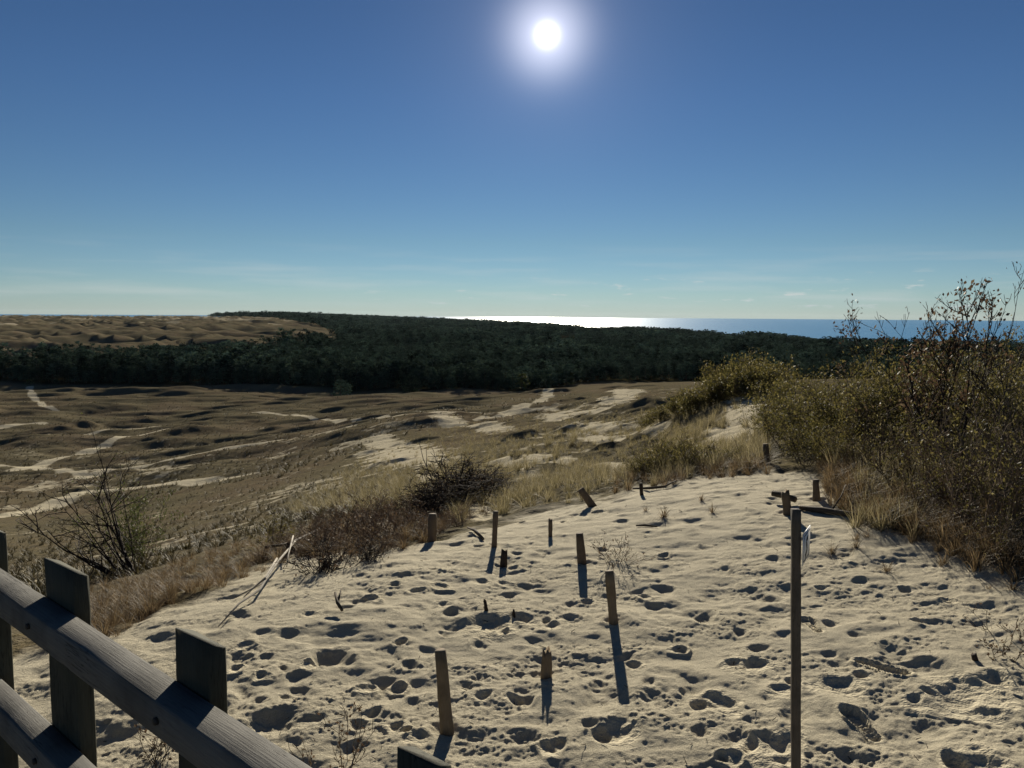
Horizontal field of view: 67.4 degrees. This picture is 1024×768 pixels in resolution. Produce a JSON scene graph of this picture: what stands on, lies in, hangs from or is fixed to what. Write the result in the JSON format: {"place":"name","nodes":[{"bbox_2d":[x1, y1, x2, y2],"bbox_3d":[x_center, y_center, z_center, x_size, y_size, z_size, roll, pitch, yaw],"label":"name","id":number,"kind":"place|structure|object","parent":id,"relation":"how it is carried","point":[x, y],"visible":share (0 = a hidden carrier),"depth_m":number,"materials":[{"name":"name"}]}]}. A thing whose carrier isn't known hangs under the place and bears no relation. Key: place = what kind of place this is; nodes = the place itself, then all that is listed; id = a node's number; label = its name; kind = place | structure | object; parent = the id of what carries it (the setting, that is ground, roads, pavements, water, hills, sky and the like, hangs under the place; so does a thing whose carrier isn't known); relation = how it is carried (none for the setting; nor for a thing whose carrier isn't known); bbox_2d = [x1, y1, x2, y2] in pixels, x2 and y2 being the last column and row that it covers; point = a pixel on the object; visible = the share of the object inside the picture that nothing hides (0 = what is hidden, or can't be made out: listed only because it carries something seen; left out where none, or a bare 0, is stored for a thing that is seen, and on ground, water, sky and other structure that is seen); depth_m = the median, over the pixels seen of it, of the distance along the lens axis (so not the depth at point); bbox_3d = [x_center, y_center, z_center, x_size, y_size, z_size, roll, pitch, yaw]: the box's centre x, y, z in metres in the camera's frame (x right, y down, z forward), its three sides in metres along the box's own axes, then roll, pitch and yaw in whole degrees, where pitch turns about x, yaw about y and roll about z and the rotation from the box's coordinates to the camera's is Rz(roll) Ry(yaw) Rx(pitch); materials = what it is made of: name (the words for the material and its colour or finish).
{"place":"outdoors","nodes":[
{"label":"outdoors","id":0,"kind":"place"},
{"bbox_2d":[0,315,1023,767],"bbox_3d":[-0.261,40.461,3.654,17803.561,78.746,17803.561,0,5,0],"label":"ground","id":1,"kind":"structure","parent":0,"point":[676,641],"depth_m":5.75,"materials":[{"name":"beige sand"}]},
{"bbox_2d":[6,413,163,577],"bbox_3d":[-7.133,2.054,12.851,2.180,3.253,2.914,-4,7,-38],"label":"dark branched bush","id":2,"kind":"object","parent":1,"relation":"on","point":[129,564],"visible":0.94,"depth_m":12.88,"materials":[{"name":"brown plant"}]},
{"bbox_2d":[70,477,183,570],"bbox_3d":[-6.809,2.557,13.736,1.575,1.869,1.356,0,5,0],"label":"green twig bush","id":3,"kind":"object","parent":1,"relation":"on","point":[131,522],"visible":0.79,"depth_m":13.74,"materials":[{"name":"brown plant"}]},
{"bbox_2d":[134,724,173,767],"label":"dry weed","id":4,"kind":"object","parent":1,"relation":"on","point":[154,746],"visible":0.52,"depth_m":3.77,"materials":[{"name":"brown plant"}]},
{"bbox_2d":[0,530,450,767],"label":"wooden railing","id":5,"kind":"object","parent":1,"relation":"on","point":[189,719],"visible":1,"depth_m":1.39,"materials":[{"name":"grey wood"}]},
{"bbox_2d":[218,535,295,626],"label":"driftwood branch","id":6,"kind":"object","parent":1,"relation":"on","point":[262,582],"visible":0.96,"depth_m":6.36,"materials":[{"name":"wood"}]},
{"bbox_2d":[234,510,307,546],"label":"shrub","id":7,"kind":"object","parent":1,"relation":"on","point":[282,526],"visible":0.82,"depth_m":11.69,"materials":[{"name":"brown plant"}]},
{"bbox_2d":[0,380,583,596],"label":"dry grass","id":8,"kind":"structure","parent":1,"relation":"on","point":[39,587],"depth_m":34.68,"materials":[{"name":"plant"}]},
{"bbox_2d":[273,514,336,557],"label":"heath shrub","id":9,"kind":"object","parent":1,"relation":"on","point":[301,543],"visible":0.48,"depth_m":8.54,"materials":[{"name":"red plant"}]},
{"bbox_2d":[274,522,371,577],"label":"dark clump","id":10,"kind":"object","parent":1,"relation":"on","point":[324,562],"visible":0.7,"depth_m":6.90,"materials":[{"name":"brown plant"}]},
{"bbox_2d":[296,528,356,562],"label":"heath shrub","id":11,"kind":"object","parent":1,"relation":"on","point":[333,548],"visible":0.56,"depth_m":7.42,"materials":[{"name":"red plant"}]},
{"bbox_2d":[286,702,379,767],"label":"dry weed","id":12,"kind":"object","parent":1,"relation":"on","point":[339,742],"visible":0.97,"depth_m":3.78,"materials":[{"name":"brown plant"}]},
{"bbox_2d":[299,514,366,553],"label":"heath shrub","id":13,"kind":"object","parent":1,"relation":"on","point":[317,521],"visible":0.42,"depth_m":8.36,"materials":[{"name":"red plant"}]},
{"bbox_2d":[296,512,380,547],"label":"heath shrub","id":14,"kind":"object","parent":1,"relation":"on","point":[324,518],"visible":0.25,"depth_m":9.14,"materials":[{"name":"red plant"}]},
{"bbox_2d":[330,380,352,396],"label":"bush","id":15,"kind":"object","parent":1,"relation":"on","point":[342,383],"visible":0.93,"depth_m":328.37,"materials":[{"name":"green plant"}]},
{"bbox_2d":[320,502,395,541],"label":"heath shrub","id":16,"kind":"object","parent":1,"relation":"on","point":[345,516],"visible":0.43,"depth_m":9.04,"materials":[{"name":"red plant"}]},
{"bbox_2d":[322,483,402,551],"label":"heath shrub","id":17,"kind":"object","parent":1,"relation":"on","point":[369,531],"visible":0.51,"depth_m":8.41,"materials":[{"name":"red plant"}]},
{"bbox_2d":[338,527,397,564],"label":"dark clump","id":18,"kind":"object","parent":1,"relation":"on","point":[375,554],"visible":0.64,"depth_m":7.12,"materials":[{"name":"brown plant"}]},
{"bbox_2d":[340,483,395,533],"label":"heath shrub","id":19,"kind":"object","parent":1,"relation":"on","point":[366,506],"visible":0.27,"depth_m":10.59,"materials":[{"name":"red plant"}]},
{"bbox_2d":[349,490,431,528],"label":"heath shrub","id":20,"kind":"object","parent":1,"relation":"on","point":[390,509],"visible":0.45,"depth_m":10.55,"materials":[{"name":"red plant"}]},
{"bbox_2d":[350,501,439,543],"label":"heath shrub","id":21,"kind":"object","parent":1,"relation":"on","point":[395,523],"visible":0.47,"depth_m":8.42,"materials":[{"name":"red plant"}]},
{"bbox_2d":[375,524,428,549],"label":"heath shrub","id":22,"kind":"object","parent":1,"relation":"on","point":[396,538],"visible":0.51,"depth_m":7.78,"materials":[{"name":"brown plant"}]},
{"bbox_2d":[399,376,420,392],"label":"bush","id":23,"kind":"object","parent":1,"relation":"on","point":[411,379],"visible":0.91,"depth_m":329.04,"materials":[{"name":"green plant"}]},
{"bbox_2d":[394,488,444,529],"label":"heath shrub","id":24,"kind":"object","parent":1,"relation":"on","point":[413,514],"visible":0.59,"depth_m":9.19,"materials":[{"name":"red plant"}]},
{"bbox_2d":[386,481,464,516],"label":"tangled bush","id":25,"kind":"object","parent":1,"relation":"on","point":[426,499],"visible":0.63,"depth_m":11.33,"materials":[{"name":"brown plant"}]},
{"bbox_2d":[398,513,452,539],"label":"heath shrub","id":26,"kind":"object","parent":1,"relation":"on","point":[424,531],"visible":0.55,"depth_m":8.35,"materials":[{"name":"red plant"}]},
{"bbox_2d":[428,513,436,542],"bbox_3d":[-0.824,1.598,7.889,0.095,0.534,0.134,2,5,14],"label":"wooden stake","id":27,"kind":"object","parent":1,"relation":"on","point":[432,525],"visible":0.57,"depth_m":7.86,"materials":[{"name":"brown wood"}]},
{"bbox_2d":[391,461,483,515],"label":"tangled bush","id":28,"kind":"object","parent":1,"relation":"on","point":[438,482],"visible":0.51,"depth_m":11.78,"materials":[{"name":"brown plant"}]},
{"bbox_2d":[435,648,453,736],"bbox_3d":[-0.351,1.741,4.072,0.074,0.663,0.147,-4,7,-43],"label":"wooden stake","id":29,"kind":"object","parent":1,"relation":"on","point":[444,707],"visible":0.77,"depth_m":4.04,"materials":[{"name":"brown wood"}]},
{"bbox_2d":[383,448,510,515],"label":"tangled bush","id":30,"kind":"object","parent":1,"relation":"on","point":[469,473],"visible":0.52,"depth_m":12.57,"materials":[{"name":"brown plant"}]},
{"bbox_2d":[443,501,470,527],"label":"heath shrub","id":31,"kind":"object","parent":1,"relation":"on","point":[456,522],"visible":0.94,"depth_m":9.24,"materials":[{"name":"red plant"}]},
{"bbox_2d":[440,453,516,501],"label":"tangled bush","id":32,"kind":"object","parent":1,"relation":"on","point":[486,475],"visible":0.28,"depth_m":13.26,"materials":[{"name":"brown plant"}]},
{"bbox_2d":[491,511,497,547],"bbox_3d":[-0.170,1.495,7.318,0.060,0.568,0.106,2,5,17],"label":"wooden stake","id":33,"kind":"object","parent":1,"relation":"on","point":[494,530],"visible":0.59,"depth_m":7.30,"materials":[{"name":"brown wood"}]},
{"bbox_2d":[474,463,524,498],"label":"tangled bush","id":34,"kind":"object","parent":1,"relation":"on","point":[498,487],"visible":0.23,"depth_m":14.09,"materials":[{"name":"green plant"}]},
{"bbox_2d":[0,310,1023,388],"bbox_3d":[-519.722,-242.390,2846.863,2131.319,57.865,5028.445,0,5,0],"label":"forest","id":35,"kind":"object","parent":1,"relation":"on","point":[456,344],"visible":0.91,"depth_m":531.57,"materials":[{"name":"green plant"}]},
{"bbox_2d":[47,476,1018,767],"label":"twig litter","id":36,"kind":"object","parent":1,"relation":"on","point":[573,630],"visible":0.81,"depth_m":4.61,"materials":[{"name":"brown plant"}]},
{"bbox_2d":[540,646,551,679],"bbox_3d":[0.205,1.806,4.662,0.078,0.413,0.095,0,5,0],"label":"wooden stake","id":37,"kind":"object","parent":1,"relation":"on","point":[546,667],"visible":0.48,"depth_m":4.64,"materials":[{"name":"brown wood"}]},
{"bbox_2d":[576,533,585,564],"bbox_3d":[0.609,1.540,6.666,0.132,0.490,0.081,5,7,42],"label":"wooden stake","id":38,"kind":"object","parent":1,"relation":"on","point":[581,552],"visible":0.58,"depth_m":6.64,"materials":[{"name":"brown wood"}]},
{"bbox_2d":[605,570,617,624],"bbox_3d":[0.705,1.597,5.354,0.070,0.591,0.136,-5,7,-44],"label":"wooden stake","id":39,"kind":"object","parent":1,"relation":"on","point":[611,595],"visible":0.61,"depth_m":5.33,"materials":[{"name":"brown wood"}]},
{"bbox_2d":[586,534,653,569],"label":"dry weed","id":40,"kind":"object","parent":1,"relation":"on","point":[604,547],"visible":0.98,"depth_m":6.60,"materials":[{"name":"brown plant"}]},
{"bbox_2d":[620,430,677,476],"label":"broom shrub","id":41,"kind":"object","parent":1,"relation":"on","point":[647,464],"visible":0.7,"depth_m":10.93,"materials":[{"name":"green plant"}]},
{"bbox_2d":[284,388,1023,538],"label":"marram grass","id":42,"kind":"structure","parent":1,"relation":"on","point":[399,482],"depth_m":17.06,"materials":[{"name":"plant"}]},
{"bbox_2d":[642,402,671,426],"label":"crest bush","id":43,"kind":"object","parent":1,"relation":"on","point":[659,416],"visible":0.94,"depth_m":32.53,"materials":[{"name":"green plant"}]},
{"bbox_2d":[626,426,714,473],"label":"broom shrub","id":44,"kind":"object","parent":1,"relation":"on","point":[670,452],"visible":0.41,"depth_m":11.12,"materials":[{"name":"green plant"}]},
{"bbox_2d":[662,391,692,416],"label":"crest bush","id":45,"kind":"object","parent":1,"relation":"on","point":[672,406],"visible":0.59,"depth_m":30.54,"materials":[{"name":"green plant"}]},
{"bbox_2d":[643,423,712,462],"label":"broom shrub","id":46,"kind":"object","parent":1,"relation":"on","point":[695,442],"visible":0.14,"depth_m":13.11,"materials":[{"name":"green plant"}]},
{"bbox_2d":[674,388,710,415],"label":"crest bush","id":47,"kind":"object","parent":1,"relation":"on","point":[688,406],"visible":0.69,"depth_m":29.12,"materials":[{"name":"green plant"}]},
{"bbox_2d":[660,426,725,467],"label":"broom shrub","id":48,"kind":"object","parent":1,"relation":"on","point":[695,448],"visible":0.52,"depth_m":11.17,"materials":[{"name":"green plant"}]},
{"bbox_2d":[681,376,725,415],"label":"crest bush","id":49,"kind":"object","parent":1,"relation":"on","point":[710,402],"visible":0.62,"depth_m":28.98,"materials":[{"name":"green plant"}]},
{"bbox_2d":[694,365,743,401],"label":"crest bush","id":50,"kind":"object","parent":1,"relation":"on","point":[717,392],"visible":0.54,"depth_m":28.47,"materials":[{"name":"green plant"}]},
{"bbox_2d":[701,352,756,383],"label":"crest bush","id":51,"kind":"object","parent":1,"relation":"on","point":[726,371],"visible":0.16,"depth_m":31.64,"materials":[{"name":"green plant"}]},
{"bbox_2d":[707,433,756,464],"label":"broom shrub","id":52,"kind":"object","parent":1,"relation":"on","point":[732,453],"visible":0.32,"depth_m":11.31,"materials":[{"name":"green plant"}]},
{"bbox_2d":[705,361,759,402],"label":"crest bush","id":53,"kind":"object","parent":1,"relation":"on","point":[730,393],"visible":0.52,"depth_m":27.79,"materials":[{"name":"green plant"}]},
{"bbox_2d":[729,359,783,398],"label":"crest bush","id":54,"kind":"object","parent":1,"relation":"on","point":[750,378],"visible":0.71,"depth_m":27.05,"materials":[{"name":"green plant"}]},
{"bbox_2d":[728,346,784,376],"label":"crest bush","id":55,"kind":"object","parent":1,"relation":"on","point":[750,356],"visible":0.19,"depth_m":30.63,"materials":[{"name":"green plant"}]},
{"bbox_2d":[738,354,796,393],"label":"crest bush","id":56,"kind":"object","parent":1,"relation":"on","point":[771,364],"visible":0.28,"depth_m":27.33,"materials":[{"name":"green plant"}]},
{"bbox_2d":[732,370,806,445],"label":"willow shrub","id":57,"kind":"object","parent":1,"relation":"on","point":[768,423],"visible":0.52,"depth_m":13.87,"materials":[{"name":"green plant"}]},
{"bbox_2d":[781,489,790,515],"bbox_3d":[2.748,1.287,7.656,0.142,0.474,0.094,5,7,43],"label":"wooden stake","id":58,"kind":"object","parent":1,"relation":"on","point":[786,501],"visible":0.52,"depth_m":7.62,"materials":[{"name":"brown wood"}]},
{"bbox_2d":[747,352,830,426],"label":"willow shrub","id":59,"kind":"object","parent":1,"relation":"on","point":[787,386],"visible":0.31,"depth_m":15.97,"materials":[{"name":"green plant"}]},
{"bbox_2d":[746,375,845,450],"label":"willow shrub","id":60,"kind":"object","parent":1,"relation":"on","point":[785,402],"visible":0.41,"depth_m":12.46,"materials":[{"name":"green plant"}]},
{"bbox_2d":[790,508,810,767],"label":"signpost","id":61,"kind":"object","parent":1,"relation":"on","point":[795,688],"visible":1,"depth_m":3.47,"materials":[{"name":"brown wood"}]},
{"bbox_2d":[739,361,867,455],"bbox_3d":[4.253,0.420,11.365,1.575,1.504,1.314,-1,5,-12],"label":"willow shrub","id":62,"kind":"object","parent":1,"relation":"on","point":[812,412],"visible":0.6,"depth_m":11.37,"materials":[{"name":"green plant"}]},
{"bbox_2d":[764,410,845,465],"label":"willow shrub","id":63,"kind":"object","parent":1,"relation":"on","point":[808,435],"visible":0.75,"depth_m":10.30,"materials":[{"name":"green plant"}]},
{"bbox_2d":[769,370,868,422],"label":"willow shrub","id":64,"kind":"object","parent":1,"relation":"on","point":[807,385],"visible":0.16,"depth_m":14.53,"materials":[{"name":"green plant"}]},
{"bbox_2d":[779,407,865,467],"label":"willow shrub","id":65,"kind":"object","parent":1,"relation":"on","point":[841,442],"visible":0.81,"depth_m":9.65,"materials":[{"name":"green plant"}]},
{"bbox_2d":[760,345,899,453],"bbox_3d":[4.675,0.295,10.985,1.926,1.699,1.476,-1,5,-13],"label":"willow shrub","id":66,"kind":"object","parent":1,"relation":"on","point":[823,408],"visible":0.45,"depth_m":11.09,"materials":[{"name":"green plant"}]},
{"bbox_2d":[799,484,872,520],"bbox_3d":[3.151,1.177,7.472,0.514,0.242,0.763,0,5,0],"label":"fallen log","id":67,"kind":"object","parent":1,"relation":"on","point":[825,510],"visible":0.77,"depth_m":7.53,"materials":[{"name":"brown wood"}]},
{"bbox_2d":[811,396,883,468],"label":"bare shrub","id":68,"kind":"object","parent":1,"relation":"on","point":[852,446],"visible":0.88,"depth_m":9.14,"materials":[{"name":"red plant"}]},
{"bbox_2d":[785,342,913,434],"bbox_3d":[5.793,0.062,12.855,2.121,1.872,1.626,-1,5,-18],"label":"willow shrub","id":69,"kind":"object","parent":1,"relation":"on","point":[875,379],"visible":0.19,"depth_m":12.96,"materials":[{"name":"green plant"}]},
{"bbox_2d":[827,384,902,459],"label":"bare shrub","id":70,"kind":"object","parent":1,"relation":"on","point":[869,431],"visible":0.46,"depth_m":9.70,"materials":[{"name":"red plant"}]},
{"bbox_2d":[824,367,931,455],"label":"willow shrub","id":71,"kind":"object","parent":1,"relation":"on","point":[870,404],"visible":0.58,"depth_m":10.42,"materials":[{"name":"green plant"}]},
{"bbox_2d":[858,398,928,478],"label":"bare shrub","id":72,"kind":"object","parent":1,"relation":"on","point":[897,448],"visible":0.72,"depth_m":8.36,"materials":[{"name":"red plant"}]},
{"bbox_2d":[849,406,973,489],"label":"bare shrub","id":73,"kind":"object","parent":1,"relation":"on","point":[906,466],"visible":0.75,"depth_m":8.03,"materials":[{"name":"brown plant"}]},
{"bbox_2d":[860,350,962,426],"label":"willow shrub","id":74,"kind":"object","parent":1,"relation":"on","point":[892,380],"visible":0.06,"depth_m":12.96,"materials":[{"name":"green plant"}]},
{"bbox_2d":[893,455,951,515],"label":"bare shrub","id":75,"kind":"object","parent":1,"relation":"on","point":[920,497],"visible":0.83,"depth_m":7.13,"materials":[{"name":"brown plant"}]},
{"bbox_2d":[863,378,992,505],"bbox_3d":[4.095,0.623,7.456,1.191,1.366,0.972,4,6,32],"label":"bare shrub","id":76,"kind":"object","parent":1,"relation":"on","point":[928,461],"visible":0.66,"depth_m":7.40,"materials":[{"name":"brown plant"}]},
{"bbox_2d":[833,276,1023,462],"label":"willow sapling","id":77,"kind":"object","parent":1,"relation":"on","point":[956,346],"visible":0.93,"depth_m":8.71,"materials":[{"name":"brown plant"}]},
{"bbox_2d":[852,339,1011,451],"bbox_3d":[5.266,0.281,9.848,1.484,1.699,1.779,-1,5,-10],"label":"willow shrub","id":78,"kind":"object","parent":1,"relation":"on","point":[885,384],"visible":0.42,"depth_m":10.15,"materials":[{"name":"green plant"}]},
{"bbox_2d":[847,261,1023,468],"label":"willow sapling","id":79,"kind":"object","parent":1,"relation":"on","point":[982,377],"visible":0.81,"depth_m":8.49,"materials":[{"name":"brown plant"}]},
{"bbox_2d":[896,361,989,465],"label":"bare shrub","id":80,"kind":"object","parent":1,"relation":"on","point":[944,424],"visible":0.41,"depth_m":8.64,"materials":[{"name":"red plant"}]},
{"bbox_2d":[878,331,1017,442],"bbox_3d":[5.850,0.136,10.481,1.958,1.728,1.501,-3,6,-30],"label":"willow shrub","id":81,"kind":"object","parent":1,"relation":"on","point":[929,375],"visible":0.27,"depth_m":10.27,"materials":[{"name":"green plant"}]},
{"bbox_2d":[886,386,1023,511],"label":"bare shrub","id":82,"kind":"object","parent":1,"relation":"on","point":[960,453],"visible":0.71,"depth_m":7.10,"materials":[{"name":"brown plant"}]},
{"bbox_2d":[891,402,1023,514],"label":"bare shrub","id":83,"kind":"object","parent":1,"relation":"on","point":[986,442],"visible":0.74,"depth_m":6.82,"materials":[{"name":"brown plant"}]},
{"bbox_2d":[897,357,1023,443],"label":"willow shrub","id":84,"kind":"object","parent":1,"relation":"on","point":[984,425],"visible":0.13,"depth_m":10.45,"materials":[{"name":"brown plant"}]},
{"bbox_2d":[917,421,1010,530],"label":"bare shrub","id":85,"kind":"object","parent":1,"relation":"on","point":[964,497],"visible":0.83,"depth_m":6.63,"materials":[{"name":"brown plant"}]},
{"bbox_2d":[910,326,1021,418],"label":"willow shrub","id":86,"kind":"object","parent":1,"relation":"on","point":[950,372],"visible":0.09,"depth_m":13.09,"materials":[{"name":"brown plant"}]},
{"bbox_2d":[910,315,1023,419],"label":"willow shrub","id":87,"kind":"object","parent":1,"relation":"on","point":[980,345],"visible":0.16,"depth_m":12.76,"materials":[{"name":"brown plant"}]},
{"bbox_2d":[919,422,1023,538],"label":"bare shrub","id":88,"kind":"object","parent":1,"relation":"on","point":[989,506],"visible":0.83,"depth_m":6.35,"materials":[{"name":"brown plant"}]},
{"bbox_2d":[930,323,1022,388],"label":"willow shrub","id":89,"kind":"object","parent":1,"relation":"on","point":[971,360],"visible":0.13,"depth_m":15.51,"materials":[{"name":"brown plant"}]},
{"bbox_2d":[935,390,1023,476],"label":"bare shrub","id":90,"kind":"object","parent":1,"relation":"on","point":[987,433],"visible":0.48,"depth_m":7.18,"materials":[{"name":"red plant"}]},
{"bbox_2d":[945,414,1023,538],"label":"bare shrub","id":91,"kind":"object","parent":1,"relation":"on","point":[1014,485],"visible":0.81,"depth_m":6.33,"materials":[{"name":"brown plant"}]},
{"bbox_2d":[947,352,1023,475],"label":"bare shrub","id":92,"kind":"object","parent":1,"relation":"on","point":[1015,405],"visible":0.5,"depth_m":8.00,"materials":[{"name":"red plant"}]},
{"bbox_2d":[954,415,1023,459],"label":"bare shrub","id":93,"kind":"object","parent":1,"relation":"on","point":[1019,433],"visible":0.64,"depth_m":6.95,"materials":[{"name":"red plant"}]},
{"bbox_2d":[958,339,1023,448],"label":"willow shrub","id":94,"kind":"object","parent":1,"relation":"on","point":[996,387],"visible":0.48,"depth_m":9.70,"materials":[{"name":"green plant"}]},
{"bbox_2d":[961,495,1023,565],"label":"bare shrub","id":95,"kind":"object","parent":1,"relation":"on","point":[1001,535],"visible":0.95,"depth_m":5.78,"materials":[{"name":"brown plant"}]},
{"bbox_2d":[963,603,1023,638],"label":"dry weed","id":96,"kind":"object","parent":1,"relation":"on","point":[1011,635],"visible":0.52,"depth_m":4.66,"materials":[{"name":"brown plant"}]},
{"bbox_2d":[965,318,1023,422],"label":"willow shrub","id":97,"kind":"object","parent":1,"relation":"on","point":[1022,365],"visible":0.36,"depth_m":10.90,"materials":[{"name":"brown plant"}]},
{"bbox_2d":[976,638,1023,662],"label":"dry weed","id":98,"kind":"object","parent":1,"relation":"on","point":[1004,646],"visible":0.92,"depth_m":4.44,"materials":[{"name":"brown plant"}]},
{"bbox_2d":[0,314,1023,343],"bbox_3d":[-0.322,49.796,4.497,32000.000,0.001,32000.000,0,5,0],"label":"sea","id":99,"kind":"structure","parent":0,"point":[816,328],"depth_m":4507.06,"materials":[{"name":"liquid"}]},
{"bbox_2d":[0,0,1023,320],"label":"sky","id":100,"kind":"structure","parent":0,"point":[723,159],"materials":[{"name":"blue"}]},
{"bbox_2d":[15,443,1023,653],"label":"brown grass","id":101,"kind":"structure","parent":0,"point":[103,619],"depth_m":7.29,"materials":[{"name":"plant"}]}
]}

